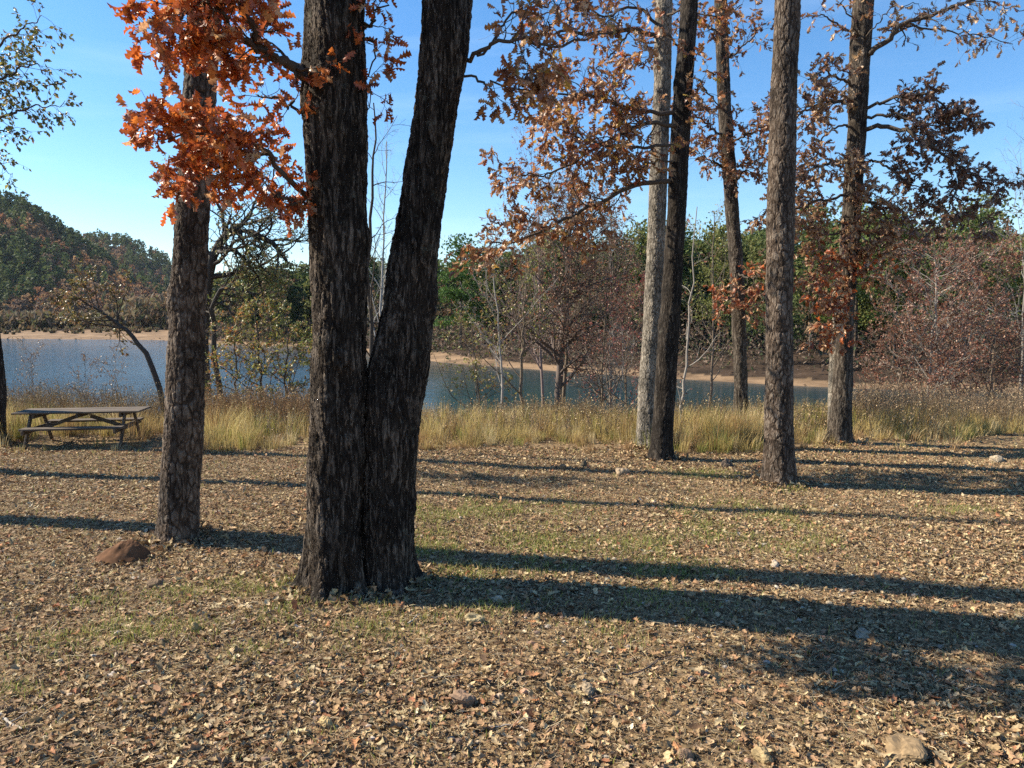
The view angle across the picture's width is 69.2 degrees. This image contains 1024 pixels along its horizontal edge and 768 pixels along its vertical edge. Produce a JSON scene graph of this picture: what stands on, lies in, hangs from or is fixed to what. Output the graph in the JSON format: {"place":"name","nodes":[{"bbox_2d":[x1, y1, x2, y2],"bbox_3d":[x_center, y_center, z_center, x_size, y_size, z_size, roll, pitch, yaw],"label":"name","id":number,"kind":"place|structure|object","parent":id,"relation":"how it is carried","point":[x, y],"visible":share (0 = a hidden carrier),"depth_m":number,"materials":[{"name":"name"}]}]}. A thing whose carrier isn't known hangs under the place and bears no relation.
{"place":"outdoors","nodes":[
{"label":"outdoors","id":0,"kind":"place"},
{"bbox_2d":[0,217,1023,767],"bbox_3d":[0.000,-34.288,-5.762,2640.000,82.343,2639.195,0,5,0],"label":"ground","id":1,"kind":"structure","parent":0,"point":[814,375],"depth_m":6.08,"materials":[{"name":"brown soil"}]},
{"bbox_2d":[2,712,26,729],"bbox_3d":[-3.035,2.082,4.590,0.250,0.038,0.119,4,6,34],"label":"fallen stick","id":2,"kind":"object","parent":1,"relation":"on","point":[7,720],"visible":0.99,"depth_m":4.58,"materials":[{"name":"white wood"}]},
{"bbox_2d":[11,338,50,407],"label":"tall weed","id":3,"kind":"object","parent":1,"relation":"on","point":[43,344],"visible":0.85,"depth_m":17.18,"materials":[{"name":"brown plant"}]},
{"bbox_2d":[0,0,82,443],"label":"oak tree","id":4,"kind":"object","parent":1,"relation":"on","point":[8,128],"visible":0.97,"depth_m":12.54,"materials":[{"name":"green plant"}]},
{"bbox_2d":[11,406,150,449],"bbox_3d":[-8.425,0.886,14.630,2.280,0.775,1.480,-1,5,-9],"label":"picnic table","id":5,"kind":"object","parent":1,"relation":"on","point":[48,425],"visible":0.89,"depth_m":14.43,"materials":[{"name":"brown wood"}]},
{"bbox_2d":[65,352,107,423],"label":"tall weed","id":6,"kind":"object","parent":1,"relation":"on","point":[84,359],"visible":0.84,"depth_m":17.06,"materials":[{"name":"brown plant"}]},
{"bbox_2d":[36,258,164,417],"bbox_3d":[-10.818,-0.917,19.411,2.868,4.727,2.440,4,7,37],"label":"leaning tree","id":7,"kind":"object","parent":1,"relation":"on","point":[81,282],"visible":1,"depth_m":19.37,"materials":[{"name":"brown plant"}]},
{"bbox_2d":[87,339,134,406],"bbox_3d":[-9.393,0.110,17.583,1.097,2.332,0.971,0,5,0],"label":"tall weed","id":8,"kind":"object","parent":1,"relation":"on","point":[107,371],"visible":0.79,"depth_m":17.59,"materials":[{"name":"brown plant"}]},
{"bbox_2d":[91,539,150,564],"bbox_3d":[-4.019,1.700,7.666,0.600,0.187,0.500,0,5,0],"label":"dirt mound","id":9,"kind":"object","parent":1,"relation":"on","point":[127,551],"visible":1,"depth_m":7.55,"materials":[{"name":"brown soil"}]},
{"bbox_2d":[0,189,259,312],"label":"hill woods","id":10,"kind":"object","parent":1,"relation":"on","point":[23,290],"visible":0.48,"depth_m":433.35,"materials":[{"name":"green plant"}]},
{"bbox_2d":[146,578,163,587],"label":"stone","id":11,"kind":"object","parent":1,"relation":"on","point":[151,582],"visible":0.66,"depth_m":6.86,"materials":[{"name":"beige stone"}]},
{"bbox_2d":[0,281,310,334],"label":"spit brush","id":12,"kind":"object","parent":1,"relation":"on","point":[140,314],"visible":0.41,"depth_m":178.10,"materials":[{"name":"plant"}]},
{"bbox_2d":[6,368,310,430],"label":"dry weeds","id":13,"kind":"object","parent":1,"relation":"on","point":[63,401],"visible":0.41,"depth_m":17.25,"materials":[{"name":"brown plant"}]},
{"bbox_2d":[153,2,221,543],"bbox_3d":[-3.323,-3.614,7.769,1.323,10.945,0.572,0,5,0],"label":"pine tree","id":14,"kind":"object","parent":1,"relation":"on","point":[178,513],"visible":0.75,"depth_m":7.93,"materials":[{"name":"brown plant"}]},
{"bbox_2d":[191,622,198,631],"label":"stone","id":15,"kind":"object","parent":1,"relation":"on","point":[195,626],"visible":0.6,"depth_m":5.91,"materials":[{"name":"beige stone"}]},
{"bbox_2d":[162,154,308,398],"bbox_3d":[-8.149,-2.582,22.347,5.445,8.683,4.094,0,5,0],"label":"arching tree","id":16,"kind":"object","parent":1,"relation":"on","point":[234,229],"visible":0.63,"depth_m":22.27,"materials":[{"name":"brown plant"}]},
{"bbox_2d":[206,216,292,405],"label":"tree","id":17,"kind":"object","parent":1,"relation":"on","point":[215,303],"visible":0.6,"depth_m":22.43,"materials":[{"name":"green plant"}]},
{"bbox_2d":[205,298,295,406],"bbox_3d":[-7.570,-0.457,20.610,3.336,3.893,2.582,-3,6,-32],"label":"bush","id":18,"kind":"object","parent":1,"relation":"on","point":[234,336],"visible":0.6,"depth_m":20.54,"materials":[{"name":"green plant"}]},
{"bbox_2d":[205,281,298,405],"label":"sapling","id":19,"kind":"object","parent":1,"relation":"on","point":[249,303],"visible":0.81,"depth_m":19.86,"materials":[{"name":"green plant"}]},
{"bbox_2d":[225,296,312,407],"bbox_3d":[-5.971,-0.502,19.975,3.156,3.698,3.422,0,5,0],"label":"bush","id":20,"kind":"object","parent":1,"relation":"on","point":[300,345],"visible":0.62,"depth_m":19.52,"materials":[{"name":"green plant"}]},
{"bbox_2d":[317,715,332,728],"bbox_3d":[-1.150,2.101,4.571,0.108,0.111,0.087,0,5,0],"label":"stone","id":21,"kind":"object","parent":1,"relation":"on","point":[324,720],"visible":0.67,"depth_m":4.54,"materials":[{"name":"beige stone"}]},
{"bbox_2d":[107,0,658,604],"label":"oak tree","id":22,"kind":"object","parent":1,"relation":"on","point":[361,470],"visible":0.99,"depth_m":6.43,"materials":[{"name":"brown plant"}]},
{"bbox_2d":[367,107,404,335],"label":"bare tree","id":23,"kind":"object","parent":1,"relation":"on","point":[382,276],"visible":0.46,"depth_m":33.56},
{"bbox_2d":[366,103,408,357],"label":"bare tree","id":24,"kind":"object","parent":1,"relation":"on","point":[370,320],"visible":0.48,"depth_m":13.32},
{"bbox_2d":[448,689,476,707],"bbox_3d":[-0.325,2.066,4.848,0.194,0.139,0.164,0,5,0],"label":"stone","id":25,"kind":"object","parent":1,"relation":"on","point":[461,696],"visible":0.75,"depth_m":4.79,"materials":[{"name":"brown stone"}]},
{"bbox_2d":[433,232,497,347],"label":"pine tree","id":26,"kind":"object","parent":1,"relation":"on","point":[454,294],"visible":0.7,"depth_m":82.66,"materials":[{"name":"green plant"}]},
{"bbox_2d":[464,613,484,624],"bbox_3d":[-0.315,1.944,6.089,0.171,0.129,0.126,3,6,26],"label":"stone","id":27,"kind":"object","parent":1,"relation":"on","point":[472,617],"visible":0.6,"depth_m":6.07,"materials":[{"name":"beige stone"}]},
{"bbox_2d":[431,297,523,414],"bbox_3d":[-0.821,-0.490,21.297,2.491,3.978,2.922,2,6,22],"label":"bush","id":28,"kind":"object","parent":1,"relation":"on","point":[475,367],"visible":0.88,"depth_m":20.94,"materials":[{"name":"brown plant"}]},
{"bbox_2d":[491,595,502,602],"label":"stone","id":29,"kind":"object","parent":1,"relation":"on","point":[496,597],"visible":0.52,"depth_m":6.49,"materials":[{"name":"grey stone"}]},
{"bbox_2d":[450,226,559,406],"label":"sapling","id":30,"kind":"object","parent":1,"relation":"on","point":[499,352],"visible":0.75,"depth_m":19.45,"materials":[{"name":"grey plant"}]},
{"bbox_2d":[488,717,533,730],"bbox_3d":[-0.007,2.081,4.530,0.279,0.036,0.142,0,5,0],"label":"fallen stick","id":31,"kind":"object","parent":1,"relation":"on","point":[511,725],"visible":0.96,"depth_m":4.54,"materials":[{"name":"grey wood"}]},
{"bbox_2d":[0,389,1023,453],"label":"tall grass","id":32,"kind":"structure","parent":1,"relation":"on","point":[739,433],"depth_m":15.11,"materials":[{"name":"beige plant"}]},
{"bbox_2d":[0,496,1023,767],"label":"pebbles","id":33,"kind":"object","parent":1,"relation":"on","point":[526,692],"visible":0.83,"depth_m":5.78,"materials":[{"name":"stone"}]},
{"bbox_2d":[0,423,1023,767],"bbox_3d":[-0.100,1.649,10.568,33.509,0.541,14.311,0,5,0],"label":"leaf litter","id":34,"kind":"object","parent":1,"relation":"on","point":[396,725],"visible":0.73,"depth_m":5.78,"materials":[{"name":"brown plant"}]},
{"bbox_2d":[431,671,473,677],"bbox_3d":[-0.410,2.021,5.154,0.308,0.028,0.024,-1,5,-12],"label":"fallen stick","id":35,"kind":"object","parent":34,"relation":"on","point":[448,676],"visible":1,"depth_m":5.14,"materials":[{"name":"wood"}]},
{"bbox_2d":[452,239,575,408],"bbox_3d":[0.049,-1.248,19.583,2.411,5.324,2.494,4,7,37],"label":"sapling","id":36,"kind":"object","parent":1,"relation":"on","point":[522,338],"visible":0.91,"depth_m":19.76,"materials":[{"name":"grey plant"}]},
{"bbox_2d":[7,313,1021,385],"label":"shore undergrowth","id":37,"kind":"object","parent":1,"relation":"on","point":[692,345],"visible":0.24,"depth_m":67.68,"materials":[{"name":"brown plant"}]},
{"bbox_2d":[465,125,612,406],"bbox_3d":[1.061,-4.227,29.744,6.057,12.647,5.202,0,5,0],"label":"bare tree","id":38,"kind":"object","parent":1,"relation":"on","point":[538,362],"visible":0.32,"depth_m":29.79,"materials":[{"name":"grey plant"}]},
{"bbox_2d":[478,155,635,412],"bbox_3d":[1.284,-2.433,21.175,3.947,7.855,4.610,2,6,22],"label":"tree","id":39,"kind":"object","parent":1,"relation":"on","point":[563,310],"visible":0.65,"depth_m":20.98,"materials":[{"name":"brown plant"}]},
{"bbox_2d":[560,464,566,470],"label":"stone","id":40,"kind":"object","parent":1,"relation":"on","point":[563,466],"visible":0.6,"depth_m":12.03,"materials":[{"name":"grey stone"}]},
{"bbox_2d":[580,460,586,467],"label":"stone","id":41,"kind":"object","parent":1,"relation":"on","point":[584,463],"visible":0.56,"depth_m":12.28,"materials":[{"name":"grey stone"}]},
{"bbox_2d":[529,199,638,405],"bbox_3d":[2.017,-1.953,21.519,3.185,6.918,1.986,0,5,0],"label":"sapling","id":42,"kind":"object","parent":1,"relation":"on","point":[564,379],"visible":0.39,"depth_m":21.47,"materials":[{"name":"brown plant"}]},
{"bbox_2d":[579,681,596,697],"bbox_3d":[0.512,2.048,4.966,0.092,0.107,0.142,-2,6,-25],"label":"stone","id":43,"kind":"object","parent":1,"relation":"on","point":[589,688],"visible":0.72,"depth_m":4.92,"materials":[{"name":"beige stone"}]},
{"bbox_2d":[444,0,744,462],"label":"oak tree","id":44,"kind":"object","parent":1,"relation":"on","point":[661,440],"visible":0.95,"depth_m":12.15,"materials":[{"name":"brown plant"}]},
{"bbox_2d":[555,271,644,414],"bbox_3d":[2.918,-1.115,23.649,3.703,5.663,3.436,-2,6,-23],"label":"bush","id":45,"kind":"object","parent":1,"relation":"on","point":[628,323],"visible":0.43,"depth_m":23.79,"materials":[{"name":"brown plant"}]},
{"bbox_2d":[588,687,626,699],"bbox_3d":[0.627,2.046,4.840,0.233,0.033,0.165,-2,6,-20],"label":"fallen stick","id":46,"kind":"object","parent":1,"relation":"on","point":[593,697],"visible":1,"depth_m":4.87,"materials":[{"name":"wood"}]},
{"bbox_2d":[578,323,637,407],"bbox_3d":[2.759,-0.157,20.608,2.550,3.108,2.227,4,7,40],"label":"bush","id":47,"kind":"object","parent":1,"relation":"on","point":[608,373],"visible":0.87,"depth_m":20.52,"materials":[{"name":"brown plant"}]},
{"bbox_2d":[542,220,681,411],"bbox_3d":[2.885,-1.571,22.021,4.020,6.170,5.649,0,5,0],"label":"bush","id":48,"kind":"object","parent":1,"relation":"on","point":[573,347],"visible":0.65,"depth_m":21.53,"materials":[{"name":"brown plant"}]},
{"bbox_2d":[478,0,748,447],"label":"oak tree","id":49,"kind":"object","parent":1,"relation":"on","point":[657,204],"visible":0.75,"depth_m":13.74,"materials":[{"name":"grey plant"}]},
{"bbox_2d":[210,192,1023,363],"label":"pine woods","id":50,"kind":"object","parent":1,"relation":"on","point":[754,243],"visible":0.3,"depth_m":69.18,"materials":[{"name":"green plant"}]},
{"bbox_2d":[555,182,683,411],"bbox_3d":[4.014,-2.906,28.760,5.199,9.966,5.335,0,5,0],"label":"bare tree","id":51,"kind":"object","parent":1,"relation":"on","point":[614,293],"visible":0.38,"depth_m":28.63,"materials":[{"name":"brown plant"}]},
{"bbox_2d":[615,467,630,475],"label":"stone","id":52,"kind":"object","parent":1,"relation":"on","point":[621,470],"visible":0.59,"depth_m":11.73,"materials":[{"name":"beige stone"}]},
{"bbox_2d":[421,389,827,423],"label":"dry weeds","id":53,"kind":"object","parent":1,"relation":"on","point":[727,405],"visible":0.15,"depth_m":18.35,"materials":[{"name":"beige plant"}]},
{"bbox_2d":[623,656,682,674],"bbox_3d":[0.996,2.001,5.307,0.526,0.049,0.067,-3,6,-27],"label":"fallen stick","id":54,"kind":"object","parent":1,"relation":"on","point":[653,663],"visible":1,"depth_m":5.28,"materials":[{"name":"brown wood"}]},
{"bbox_2d":[677,748,692,761],"bbox_3d":[0.978,2.107,4.199,0.099,0.096,0.073,-4,7,-36],"label":"stone","id":55,"kind":"object","parent":1,"relation":"on","point":[687,752],"visible":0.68,"depth_m":4.17,"materials":[{"name":"stone"}]},
{"bbox_2d":[675,208,728,419],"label":"sapling","id":56,"kind":"object","parent":1,"relation":"on","point":[689,322],"visible":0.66,"depth_m":17.52,"materials":[{"name":"grey plant"}]},
{"bbox_2d":[681,198,764,407],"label":"sapling","id":57,"kind":"object","parent":1,"relation":"on","point":[710,326],"visible":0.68,"depth_m":26.98,"materials":[{"name":"grey plant"}]},
{"bbox_2d":[647,0,802,422],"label":"oak tree","id":58,"kind":"object","parent":1,"relation":"on","point":[731,174],"visible":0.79,"depth_m":15.92,"materials":[{"name":"brown plant"}]},
{"bbox_2d":[721,458,732,467],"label":"stone","id":59,"kind":"object","parent":1,"relation":"on","point":[726,462],"visible":0.54,"depth_m":12.38,"materials":[{"name":"grey stone"}]},
{"bbox_2d":[751,745,772,764],"bbox_3d":[1.424,2.118,4.211,0.090,0.112,0.137,-2,6,-25],"label":"stone","id":60,"kind":"object","parent":1,"relation":"on","point":[761,754],"visible":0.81,"depth_m":4.19,"materials":[{"name":"beige stone"}]},
{"bbox_2d":[770,559,778,568],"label":"stone","id":61,"kind":"object","parent":1,"relation":"on","point":[774,563],"visible":0.62,"depth_m":7.36,"materials":[{"name":"white stone"}]},
{"bbox_2d":[759,0,800,488],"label":"pine tree","id":62,"kind":"object","parent":1,"relation":"on","point":[779,464],"visible":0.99,"depth_m":10.61,"materials":[{"name":"brown plant"}]},
{"bbox_2d":[856,628,870,640],"bbox_3d":[2.754,1.970,5.813,0.110,0.088,0.157,0,5,0],"label":"stone","id":63,"kind":"object","parent":1,"relation":"on","point":[863,632],"visible":0.68,"depth_m":5.79,"materials":[{"name":"grey stone"}]},
{"bbox_2d":[854,257,906,349],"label":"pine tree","id":64,"kind":"object","parent":1,"relation":"on","point":[867,307],"visible":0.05,"depth_m":61.29,"materials":[{"name":"plant"}]},
{"bbox_2d":[739,0,1023,445],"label":"oak tree","id":65,"kind":"object","parent":1,"relation":"on","point":[838,337],"visible":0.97,"depth_m":13.52,"materials":[{"name":"brown plant"}]},
{"bbox_2d":[884,733,927,764],"bbox_3d":[2.253,2.103,4.247,0.217,0.132,0.285,3,6,27],"label":"stone","id":66,"kind":"object","parent":1,"relation":"on","point":[901,747],"visible":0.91,"depth_m":4.19,"materials":[{"name":"beige stone"}]},
{"bbox_2d":[853,291,962,410],"bbox_3d":[12.141,-0.614,23.300,3.018,4.692,3.330,-3,6,-31],"label":"bush","id":67,"kind":"object","parent":1,"relation":"on","point":[883,354],"visible":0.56,"depth_m":23.06,"materials":[{"name":"brown plant"}]},
{"bbox_2d":[827,370,1023,432],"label":"dry brush","id":68,"kind":"object","parent":1,"relation":"on","point":[1008,404],"visible":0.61,"depth_m":16.61,"materials":[{"name":"beige plant"}]},
{"bbox_2d":[866,215,1022,398],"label":"bare shrub","id":69,"kind":"object","parent":1,"relation":"on","point":[961,258],"visible":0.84,"depth_m":21.84,"materials":[{"name":"brown plant"}]},
{"bbox_2d":[891,290,1008,415],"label":"sapling","id":70,"kind":"object","parent":1,"relation":"on","point":[942,380],"visible":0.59,"depth_m":22.11,"materials":[{"name":"brown plant"}]},
{"bbox_2d":[890,223,1023,411],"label":"bush","id":71,"kind":"object","parent":1,"relation":"on","point":[968,302],"visible":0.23,"depth_m":24.67,"materials":[{"name":"brown plant"}]},
{"bbox_2d":[915,101,1023,404],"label":"bare tree","id":72,"kind":"object","parent":1,"relation":"on","point":[1020,238],"visible":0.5,"depth_m":26.94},
{"bbox_2d":[917,217,1023,407],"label":"bare shrub","id":73,"kind":"object","parent":1,"relation":"on","point":[1008,260],"visible":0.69,"depth_m":23.77,"materials":[{"name":"brown plant"}]},
{"bbox_2d":[988,455,1005,462],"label":"stone","id":74,"kind":"object","parent":1,"relation":"on","point":[996,458],"visible":0.56,"depth_m":12.72,"materials":[{"name":"beige stone"}]},
{"bbox_2d":[0,436,1023,767],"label":"short grass","id":75,"kind":"structure","parent":0,"point":[520,546],"depth_m":7.36,"materials":[{"name":"green plant"}]},
{"bbox_2d":[0,0,1023,272],"label":"sky","id":76,"kind":"structure","parent":0,"point":[83,174],"materials":[{"name":"blue"}]},
{"bbox_2d":[1,339,1023,417],"bbox_3d":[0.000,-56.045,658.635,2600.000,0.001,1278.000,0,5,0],"label":"lake water","id":77,"kind":"structure","parent":0,"point":[55,355],"depth_m":53.45,"materials":[{"name":"teal liquid"}]}
]}

